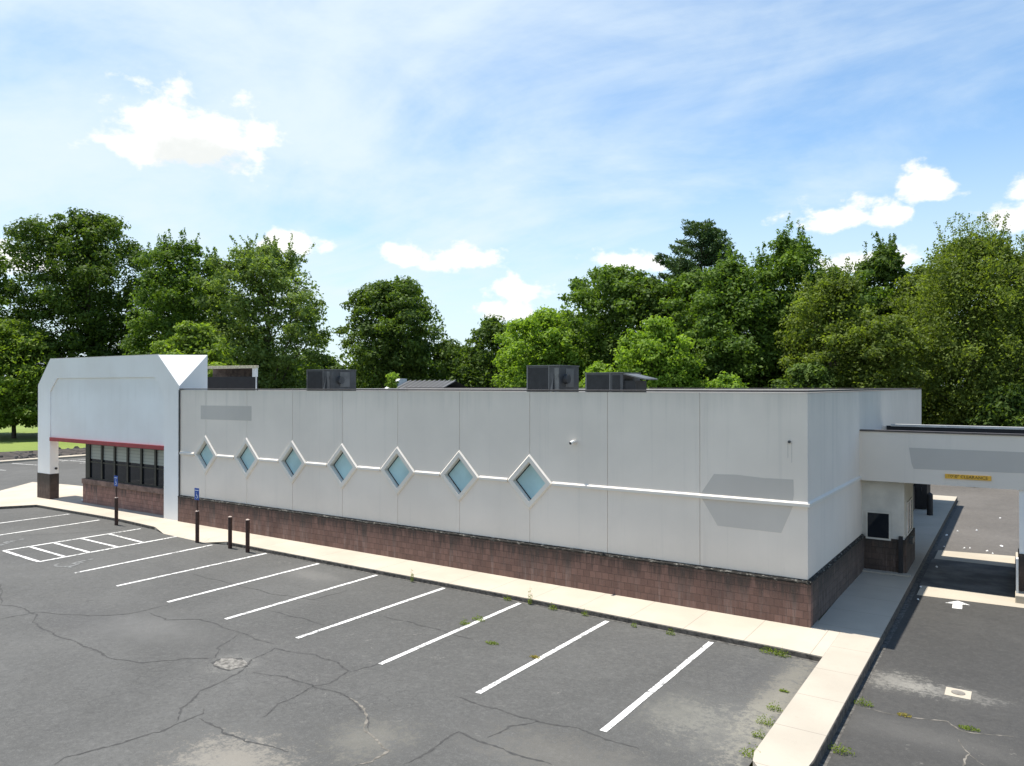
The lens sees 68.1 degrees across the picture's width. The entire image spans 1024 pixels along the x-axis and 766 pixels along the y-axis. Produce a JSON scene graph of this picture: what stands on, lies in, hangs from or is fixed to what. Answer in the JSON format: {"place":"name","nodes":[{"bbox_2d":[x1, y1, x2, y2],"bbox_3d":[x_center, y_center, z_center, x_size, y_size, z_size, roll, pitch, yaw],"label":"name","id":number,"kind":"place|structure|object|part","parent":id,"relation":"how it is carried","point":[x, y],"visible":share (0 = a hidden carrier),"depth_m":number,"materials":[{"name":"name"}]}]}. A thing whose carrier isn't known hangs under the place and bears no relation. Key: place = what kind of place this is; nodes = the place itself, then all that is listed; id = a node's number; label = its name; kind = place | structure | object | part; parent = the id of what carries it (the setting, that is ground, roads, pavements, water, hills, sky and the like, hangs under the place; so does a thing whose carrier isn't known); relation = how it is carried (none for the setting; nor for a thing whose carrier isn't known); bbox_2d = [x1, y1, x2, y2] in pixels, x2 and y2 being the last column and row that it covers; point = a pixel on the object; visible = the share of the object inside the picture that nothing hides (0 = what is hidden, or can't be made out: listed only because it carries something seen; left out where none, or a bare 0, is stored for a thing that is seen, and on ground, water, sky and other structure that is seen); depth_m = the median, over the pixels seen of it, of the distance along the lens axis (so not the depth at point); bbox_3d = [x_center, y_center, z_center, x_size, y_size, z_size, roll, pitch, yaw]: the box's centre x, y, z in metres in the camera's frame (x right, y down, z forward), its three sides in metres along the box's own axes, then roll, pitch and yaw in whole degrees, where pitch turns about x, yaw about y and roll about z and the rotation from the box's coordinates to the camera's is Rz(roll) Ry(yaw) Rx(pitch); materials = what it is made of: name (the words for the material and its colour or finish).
{"place":"outdoors","nodes":[
{"label":"outdoors","id":0,"kind":"place"},
{"bbox_2d":[0,457,817,765],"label":"parking lot","id":1,"kind":"structure","parent":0,"point":[126,645],"depth_m":16.47,"materials":[{"name":"grey asphalt"}]},
{"bbox_2d":[0,454,85,462],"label":"kerb","id":2,"kind":"structure","parent":1,"relation":"on","point":[36,459],"depth_m":62.69,"materials":[{"name":"concrete"}]},
{"bbox_2d":[0,505,153,529],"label":"kerb","id":3,"kind":"structure","parent":1,"relation":"on","point":[96,516],"depth_m":36.41,"materials":[{"name":"beige concrete"}]},
{"bbox_2d":[114,476,117,524],"bbox_3d":[-17.587,5.229,33.696,0.300,2.210,0.150,0,0,34],"label":"parking sign","id":4,"kind":"object","parent":1,"relation":"on","point":[116,503],"visible":1,"depth_m":33.65,"materials":[{"name":"metal"}]},
{"bbox_2d":[156,527,226,542],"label":"kerb ramp","id":5,"kind":"structure","parent":1,"relation":"on","point":[183,535],"depth_m":30.85,"materials":[{"name":"concrete"}]},
{"bbox_2d":[194,488,198,542],"bbox_3d":[-12.431,5.234,29.946,0.300,2.170,0.150,0,0,34],"label":"parking sign","id":6,"kind":"object","parent":1,"relation":"on","point":[196,493],"visible":1,"depth_m":29.89,"materials":[{"name":"metal"}]},
{"bbox_2d":[228,516,231,548],"bbox_3d":[-10.740,5.692,28.876,0.150,1.245,0.150,0,0,34],"label":"bollard","id":7,"kind":"object","parent":1,"relation":"on","point":[229,532],"visible":1,"depth_m":28.81,"materials":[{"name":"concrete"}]},
{"bbox_2d":[245,519,249,552],"bbox_3d":[-9.830,5.684,28.185,0.150,1.255,0.150,0,0,34],"label":"bollard","id":8,"kind":"object","parent":1,"relation":"on","point":[247,547],"visible":1,"depth_m":28.13,"materials":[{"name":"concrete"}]},
{"bbox_2d":[225,545,817,662],"bbox_3d":[-2.068,6.269,23.211,21.956,0.001,0.220,0,0,35],"label":"gutter","id":9,"kind":"object","parent":1,"relation":"on","point":[539,605],"visible":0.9,"depth_m":21.23,"materials":[{"name":"grey concrete"}]},
{"bbox_2d":[227,542,821,661],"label":"kerb","id":10,"kind":"structure","parent":1,"relation":"on","point":[727,640],"depth_m":20.87,"materials":[{"name":"beige concrete"}]},
{"bbox_2d":[739,742,757,757],"bbox_3d":[4.012,6.124,12.636,0.444,0.230,0.231,0,0,34],"label":"weed","id":11,"kind":"object","parent":1,"relation":"on","point":[752,749],"visible":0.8,"depth_m":12.66,"materials":[{"name":"green plant"}]},
{"bbox_2d":[751,722,765,738],"bbox_3d":[4.349,6.101,13.321,0.294,0.267,0.146,0,0,34],"label":"weed","id":12,"kind":"object","parent":1,"relation":"on","point":[757,733],"visible":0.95,"depth_m":13.33,"materials":[{"name":"green plant"}]},
{"bbox_2d":[756,714,774,725],"bbox_3d":[4.631,6.148,13.844,0.362,0.190,0.194,0,0,34],"label":"weed","id":13,"kind":"object","parent":1,"relation":"on","point":[768,723],"visible":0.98,"depth_m":13.85,"materials":[{"name":"green plant"}]},
{"bbox_2d":[759,645,777,654],"bbox_3d":[5.943,6.167,17.526,0.471,0.175,0.226,0,0,34],"label":"weed","id":14,"kind":"object","parent":1,"relation":"on","point":[769,650],"visible":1,"depth_m":17.49,"materials":[{"name":"green plant"}]},
{"bbox_2d":[766,701,782,711],"bbox_3d":[4.999,6.145,14.446,0.325,0.189,0.171,0,0,34],"label":"weed","id":15,"kind":"object","parent":1,"relation":"on","point":[770,707],"visible":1,"depth_m":14.44,"materials":[{"name":"green plant"}]},
{"bbox_2d":[774,648,790,656],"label":"weed","id":16,"kind":"object","parent":1,"relation":"on","point":[782,654],"visible":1,"depth_m":17.32,"materials":[{"name":"green plant"}]},
{"bbox_2d":[0,482,839,656],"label":"sidewalk","id":17,"kind":"structure","parent":0,"point":[814,641],"depth_m":22.99,"materials":[{"name":"concrete"}]},
{"bbox_2d":[37,354,207,520],"bbox_3d":[-19.986,2.441,38.212,13.090,7.520,1.448,0,0,34],"label":"entrance portal","id":18,"kind":"object","parent":17,"relation":"on","point":[131,401],"visible":0.94,"depth_m":36.98,"materials":[{"name":"white paint"}]},
{"bbox_2d":[0,388,943,765],"bbox_3d":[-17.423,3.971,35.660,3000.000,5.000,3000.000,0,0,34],"label":"ground","id":19,"kind":"structure","parent":0,"point":[26,440],"depth_m":86.46,"materials":[{"name":"green plant"}]},
{"bbox_2d":[0,250,28,417],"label":"locust tree","id":20,"kind":"object","parent":19,"relation":"on","point":[4,280],"visible":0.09,"depth_m":98.98,"materials":[{"name":"green plant"}]},
{"bbox_2d":[0,318,81,437],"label":"mimosa tree","id":21,"kind":"object","parent":19,"relation":"on","point":[20,389],"visible":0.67,"depth_m":89.42,"materials":[{"name":"green plant"}]},
{"bbox_2d":[0,448,85,459],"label":"mulch bed","id":22,"kind":"object","parent":19,"relation":"on","point":[66,452],"visible":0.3,"depth_m":68.28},
{"bbox_2d":[0,446,85,459],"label":"rock edging","id":23,"kind":"object","parent":22,"relation":"on","point":[31,454],"visible":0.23,"depth_m":66.04,"materials":[{"name":"stone"}]},
{"bbox_2d":[0,207,161,418],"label":"oak tree","id":24,"kind":"object","parent":19,"relation":"on","point":[89,263],"visible":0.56,"depth_m":96.92,"materials":[{"name":"green plant"}]},
{"bbox_2d":[116,227,236,370],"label":"maple tree","id":25,"kind":"object","parent":19,"relation":"on","point":[172,281],"visible":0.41,"depth_m":89.62,"materials":[{"name":"green plant"}]},
{"bbox_2d":[149,320,238,376],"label":"mimosa tree","id":26,"kind":"object","parent":19,"relation":"on","point":[203,338],"visible":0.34,"depth_m":68.71,"materials":[{"name":"green plant"}]},
{"bbox_2d":[152,287,275,365],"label":"oak tree","id":27,"kind":"object","parent":19,"relation":"on","point":[219,309],"visible":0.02,"depth_m":98.77,"materials":[{"name":"green plant"}]},
{"bbox_2d":[190,233,333,388],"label":"tree","id":28,"kind":"object","parent":19,"relation":"on","point":[254,267],"visible":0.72,"depth_m":87.42,"materials":[{"name":"green plant"}]},
{"bbox_2d":[296,354,357,388],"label":"dark tree","id":29,"kind":"object","parent":19,"relation":"on","point":[332,364],"visible":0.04,"depth_m":103.33,"materials":[{"name":"green plant"}]},
{"bbox_2d":[384,372,398,387],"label":"young tree","id":30,"kind":"object","parent":19,"relation":"on","point":[391,380],"visible":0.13,"depth_m":62.87,"materials":[{"name":"green plant"}]},
{"bbox_2d":[332,275,464,387],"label":"oak tree","id":31,"kind":"object","parent":19,"relation":"on","point":[399,308],"visible":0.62,"depth_m":84.48,"materials":[{"name":"green plant"}]},
{"bbox_2d":[427,346,497,385],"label":"dark tree","id":32,"kind":"object","parent":19,"relation":"on","point":[461,364],"visible":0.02,"depth_m":102.85,"materials":[{"name":"green plant"}]},
{"bbox_2d":[82,387,921,627],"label":"store building","id":33,"kind":"structure","parent":19,"relation":"on","point":[768,504],"depth_m":23.78,"materials":[{"name":"grey paint"}]},
{"bbox_2d":[86,444,163,487],"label":"storefront window","id":34,"kind":"structure","parent":33,"relation":"in","point":[135,466],"depth_m":37.29,"materials":[{"name":"black glass"}]},
{"bbox_2d":[194,435,216,474],"bbox_3d":[-13.252,3.121,32.959,1.680,1.740,0.252,0,0,34],"label":"diamond window","id":35,"kind":"structure","parent":33,"relation":"in","point":[205,454],"depth_m":33.02,"materials":[{"name":"teal glass"}]},
{"bbox_2d":[207,365,258,388],"bbox_3d":[-14.360,-0.079,39.403,5.360,1.730,1.600,0,0,34],"label":"rooftop screen","id":36,"kind":"object","parent":33,"relation":"on","point":[234,377],"visible":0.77,"depth_m":38.88,"materials":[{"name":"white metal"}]},
{"bbox_2d":[234,438,258,478],"bbox_3d":[-10.931,3.114,31.411,1.680,1.740,0.252,0,0,34],"label":"diamond window","id":37,"kind":"structure","parent":33,"relation":"in","point":[246,457],"depth_m":31.46,"materials":[{"name":"teal glass"}]},
{"bbox_2d":[278,440,305,483],"bbox_3d":[-8.594,3.108,29.851,1.680,1.740,0.252,0,0,34],"label":"diamond window","id":38,"kind":"structure","parent":33,"relation":"in","point":[292,462],"depth_m":29.89,"materials":[{"name":"teal glass"}]},
{"bbox_2d":[307,369,355,390],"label":"rooftop unit","id":39,"kind":"object","parent":33,"relation":"on","point":[331,378],"visible":0.68,"depth_m":40.54,"materials":[{"name":"metal"}]},
{"bbox_2d":[327,443,357,488],"bbox_3d":[-6.289,3.102,28.315,1.680,1.740,0.252,0,0,34],"label":"diamond window","id":40,"kind":"structure","parent":33,"relation":"in","point":[341,465],"depth_m":28.35,"materials":[{"name":"teal glass"}]},
{"bbox_2d":[380,446,414,494],"bbox_3d":[-3.993,3.096,26.783,1.680,1.740,0.252,0,0,34],"label":"diamond window","id":41,"kind":"structure","parent":33,"relation":"in","point":[397,470],"depth_m":26.82,"materials":[{"name":"teal glass"}]},
{"bbox_2d":[440,450,478,501],"bbox_3d":[-1.705,3.090,25.257,1.680,1.740,0.252,0,0,34],"label":"diamond window","id":42,"kind":"structure","parent":33,"relation":"in","point":[459,475],"depth_m":25.29,"materials":[{"name":"teal glass"}]},
{"bbox_2d":[508,454,551,509],"bbox_3d":[0.591,3.084,23.726,1.680,1.740,0.252,0,0,34],"label":"diamond window","id":43,"kind":"structure","parent":33,"relation":"in","point":[529,481],"depth_m":23.75,"materials":[{"name":"teal glass"}]},
{"bbox_2d":[526,365,579,391],"bbox_3d":[1.823,-0.003,33.363,1.830,1.530,1.950,0,0,34],"label":"rooftop unit","id":44,"kind":"object","parent":33,"relation":"on","point":[552,377],"visible":0.67,"depth_m":32.78,"materials":[{"name":"metal"}]},
{"bbox_2d":[585,372,657,391],"bbox_3d":[4.638,0.160,31.599,2.670,1.190,1.760,0,0,34],"label":"rooftop unit","id":45,"kind":"object","parent":33,"relation":"on","point":[612,381],"visible":0.6,"depth_m":31.02,"materials":[{"name":"metal"}]},
{"bbox_3d":[4.236,0.127,30.843,0.340,0.890,0.024,0,0,34],"label":"door","id":46,"kind":"part","parent":45,"relation":"part of","materials":[{"name":"grey metal"}]},
{"bbox_2d":[866,510,890,540],"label":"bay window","id":47,"kind":"structure","parent":33,"relation":"in","point":[878,523],"depth_m":24.72,"materials":[{"name":"glass"}]},
{"bbox_2d":[906,497,914,543],"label":"service window","id":48,"kind":"structure","parent":33,"relation":"in","point":[909,503],"depth_m":25.23,"materials":[{"name":"white metal"}]},
{"bbox_2d":[242,312,988,387],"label":"wood","id":49,"kind":"object","parent":19,"relation":"on","point":[308,351],"visible":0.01,"depth_m":193.51,"materials":[{"name":"green plant"}]},
{"bbox_2d":[0,0,1023,385],"label":"sky","id":50,"kind":"structure","parent":0,"point":[489,155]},
{"bbox_2d":[753,495,956,765],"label":"sidewalk","id":51,"kind":"structure","parent":0,"point":[858,614],"depth_m":17.00,"materials":[{"name":"concrete"}]},
{"bbox_2d":[915,484,929,508],"bbox_3d":[20.514,5.175,37.856,0.520,1.950,1.840,0,0,34],"label":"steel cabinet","id":52,"kind":"object","parent":51,"relation":"on","point":[922,491],"visible":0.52,"depth_m":37.12,"materials":[{"name":"black metal"}]},
{"bbox_3d":[19.917,5.172,37.187,0.230,1.750,0.015,0,0,34],"label":"door","id":53,"kind":"part","parent":52,"relation":"part of","materials":[{"name":"metal"}]},
{"bbox_3d":[20.125,5.172,37.048,0.230,1.750,0.015,0,0,34],"label":"door","id":54,"kind":"part","parent":52,"relation":"part of","materials":[{"name":"metal"}]},
{"bbox_2d":[927,492,932,515],"bbox_3d":[19.570,5.656,35.502,0.253,1.070,0.260,0,0,34],"label":"steel bollard","id":55,"kind":"object","parent":51,"relation":"on","point":[930,503],"visible":1,"depth_m":35.40,"materials":[{"name":"black metal"}]},
{"bbox_2d":[827,551,1023,765],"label":"driveway","id":56,"kind":"structure","parent":0,"point":[935,647],"depth_m":15.46,"materials":[{"name":"grey asphalt"}]},
{"bbox_2d":[828,742,854,756],"bbox_3d":[5.629,6.219,12.944,0.441,0.216,0.229,0,0,34],"label":"weed","id":57,"kind":"object","parent":56,"relation":"on","point":[841,749],"visible":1,"depth_m":12.95,"materials":[{"name":"green plant"}]},
{"bbox_2d":[854,697,873,706],"bbox_3d":[6.908,6.241,14.883,0.366,0.182,0.190,0,0,34],"label":"weed","id":58,"kind":"object","parent":56,"relation":"on","point":[865,701],"visible":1,"depth_m":14.86,"materials":[{"name":"green plant"}]},
{"bbox_2d":[810,498,956,765],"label":"kerb","id":59,"kind":"structure","parent":56,"relation":"on","point":[829,737],"depth_m":16.60,"materials":[{"name":"beige concrete"}]},
{"bbox_2d":[819,501,959,765],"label":"gutter","id":60,"kind":"object","parent":56,"relation":"on","point":[850,711],"visible":1,"depth_m":17.89,"materials":[{"name":"grey concrete"}]},
{"bbox_2d":[897,712,911,717],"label":"weed","id":61,"kind":"object","parent":56,"relation":"on","point":[900,714],"visible":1,"depth_m":14.38,"materials":[{"name":"green plant"}]},
{"bbox_2d":[944,687,971,699],"bbox_3d":[9.091,6.327,15.443,0.460,0.048,0.480,0,0,34],"label":"utility cover","id":62,"kind":"object","parent":56,"relation":"on","point":[958,693],"visible":1,"depth_m":15.41,"materials":[{"name":"concrete"}]},
{"bbox_2d":[919,559,1014,596],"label":"lane floor","id":63,"kind":"structure","parent":56,"relation":"on","point":[977,577],"depth_m":24.80,"materials":[{"name":"black asphalt"}]},
{"bbox_2d":[958,724,980,731],"bbox_3d":[8.343,6.289,13.841,0.370,0.088,0.187,0,0,34],"label":"weed","id":64,"kind":"object","parent":56,"relation":"on","point":[968,727],"visible":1,"depth_m":13.83,"materials":[{"name":"green plant"}]},
{"bbox_2d":[917,585,1023,607],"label":"concrete band","id":65,"kind":"object","parent":56,"relation":"on","point":[938,592],"visible":1,"depth_m":22.56,"materials":[{"name":"beige concrete"}]},
{"bbox_2d":[934,550,1014,566],"bbox_3d":[16.923,6.374,27.709,2.440,0.001,2.100,0,0,34],"label":"concrete band","id":66,"kind":"object","parent":56,"relation":"on","point":[998,560],"visible":1,"depth_m":27.53,"materials":[{"name":"beige concrete"}]},
{"bbox_2d":[1015,552,1023,603],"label":"traffic island","id":67,"kind":"structure","parent":56,"relation":"on","point":[1019,597],"depth_m":21.90,"materials":[{"name":"concrete"}]},
{"bbox_2d":[859,424,1023,592],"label":"drive through canopy","id":68,"kind":"object","parent":67,"relation":"on","point":[918,454],"visible":0.82,"depth_m":23.50,"materials":[{"name":"grey paint"}]},
{"bbox_2d":[945,474,990,480],"bbox_3d":[13.871,2.869,23.066,1.210,0.145,0.024,0,0,34],"label":"clearance sign","id":69,"kind":"object","parent":68,"relation":"attached to","point":[967,477],"visible":1,"depth_m":23.05,"materials":[{"name":"yellow metal"}]},
{"bbox_2d":[930,484,1018,558],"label":"back pavement","id":70,"kind":"structure","parent":0,"point":[981,510],"depth_m":35.07,"materials":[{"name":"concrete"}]},
{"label":"forest floor","id":71,"kind":"structure","parent":0,"visible":0},
{"bbox_2d":[386,379,465,387],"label":"back building","id":72,"kind":"structure","parent":71,"relation":"on","point":[404,383],"depth_m":69.18,"materials":[{"name":"paint"}]},
{"bbox_2d":[440,314,528,387],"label":"dark tree","id":73,"kind":"object","parent":71,"relation":"on","point":[472,359],"visible":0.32,"depth_m":82.47,"materials":[{"name":"green plant"}]},
{"bbox_2d":[490,306,586,388],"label":"sunlit tree","id":74,"kind":"object","parent":71,"relation":"on","point":[521,345],"visible":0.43,"depth_m":70.43,"materials":[{"name":"green plant"}]},
{"bbox_2d":[493,309,600,386],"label":"dark tree","id":75,"kind":"object","parent":71,"relation":"on","point":[578,332],"visible":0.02,"depth_m":83.44,"materials":[{"name":"green plant"}]},
{"bbox_2d":[579,360,608,388],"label":"shrub","id":76,"kind":"object","parent":71,"relation":"on","point":[596,366],"visible":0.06,"depth_m":62.03,"materials":[{"name":"green plant"}]},
{"bbox_2d":[557,263,685,386],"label":"maple tree","id":77,"kind":"object","parent":71,"relation":"on","point":[607,281],"visible":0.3,"depth_m":72.25,"materials":[{"name":"green plant"}]},
{"bbox_2d":[598,277,699,370],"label":"dark tree","id":78,"kind":"object","parent":71,"relation":"on","point":[648,294],"visible":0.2,"depth_m":69.95,"materials":[{"name":"green plant"}]},
{"bbox_2d":[599,314,711,388],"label":"sunlit tree","id":79,"kind":"object","parent":71,"relation":"on","point":[661,354],"visible":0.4,"depth_m":58.81,"materials":[{"name":"green plant"}]},
{"bbox_2d":[604,218,749,362],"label":"pine tree","id":80,"kind":"object","parent":71,"relation":"on","point":[708,244],"visible":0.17,"depth_m":72.68,"materials":[{"name":"green plant"}]},
{"bbox_2d":[640,269,724,375],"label":"maple tree","id":81,"kind":"object","parent":71,"relation":"on","point":[684,285],"visible":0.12,"depth_m":68.10,"materials":[{"name":"green plant"}]},
{"bbox_2d":[667,349,725,388],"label":"dark tree","id":82,"kind":"object","parent":71,"relation":"on","point":[710,371],"visible":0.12,"depth_m":60.61,"materials":[{"name":"green plant"}]},
{"bbox_2d":[706,371,748,387],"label":"shrub","id":83,"kind":"object","parent":71,"relation":"on","point":[727,381],"visible":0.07,"depth_m":53.04,"materials":[{"name":"green plant"}]},
{"bbox_2d":[656,238,804,387],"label":"maple tree","id":84,"kind":"object","parent":71,"relation":"on","point":[728,284],"visible":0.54,"depth_m":62.22,"materials":[{"name":"green plant"}]},
{"bbox_2d":[731,212,848,387],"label":"locust tree","id":85,"kind":"object","parent":71,"relation":"on","point":[788,258],"visible":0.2,"depth_m":63.98,"materials":[{"name":"green plant"}]},
{"bbox_2d":[768,361,841,387],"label":"dark tree","id":86,"kind":"object","parent":71,"relation":"on","point":[809,375],"visible":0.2,"depth_m":53.78,"materials":[{"name":"green plant"}]},
{"bbox_2d":[773,252,905,387],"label":"olive tree","id":87,"kind":"object","parent":71,"relation":"on","point":[826,324],"visible":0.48,"depth_m":56.97,"materials":[{"name":"green plant"}]},
{"bbox_2d":[786,266,897,367],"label":"oak tree","id":88,"kind":"object","parent":71,"relation":"on","point":[869,298],"visible":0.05,"depth_m":64.76,"materials":[{"name":"green plant"}]},
{"bbox_2d":[852,231,916,324],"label":"dark tree","id":89,"kind":"object","parent":71,"relation":"on","point":[887,263],"visible":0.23,"depth_m":66.75,"materials":[{"name":"green plant"}]},
{"bbox_2d":[834,311,941,424],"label":"olive tree","id":90,"kind":"object","parent":71,"relation":"on","point":[891,335],"visible":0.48,"depth_m":53.35,"materials":[{"name":"green plant"}]},
{"bbox_2d":[879,263,979,424],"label":"maple tree","id":91,"kind":"object","parent":71,"relation":"on","point":[908,283],"visible":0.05,"depth_m":63.27,"materials":[{"name":"green plant"}]},
{"bbox_2d":[885,211,1023,425],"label":"willow tree","id":92,"kind":"object","parent":71,"relation":"on","point":[996,275],"visible":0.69,"depth_m":53.87,"materials":[{"name":"green plant"}]},
{"bbox_2d":[964,379,1023,426],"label":"shrub","id":93,"kind":"object","parent":71,"relation":"on","point":[1008,400],"visible":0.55,"depth_m":50.57,"materials":[{"name":"green plant"}]},
{"bbox_2d":[967,296,1023,386],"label":"oak tree","id":94,"kind":"object","parent":71,"relation":"on","point":[1008,333],"depth_m":61.77,"materials":[{"name":"green plant"}]}
]}

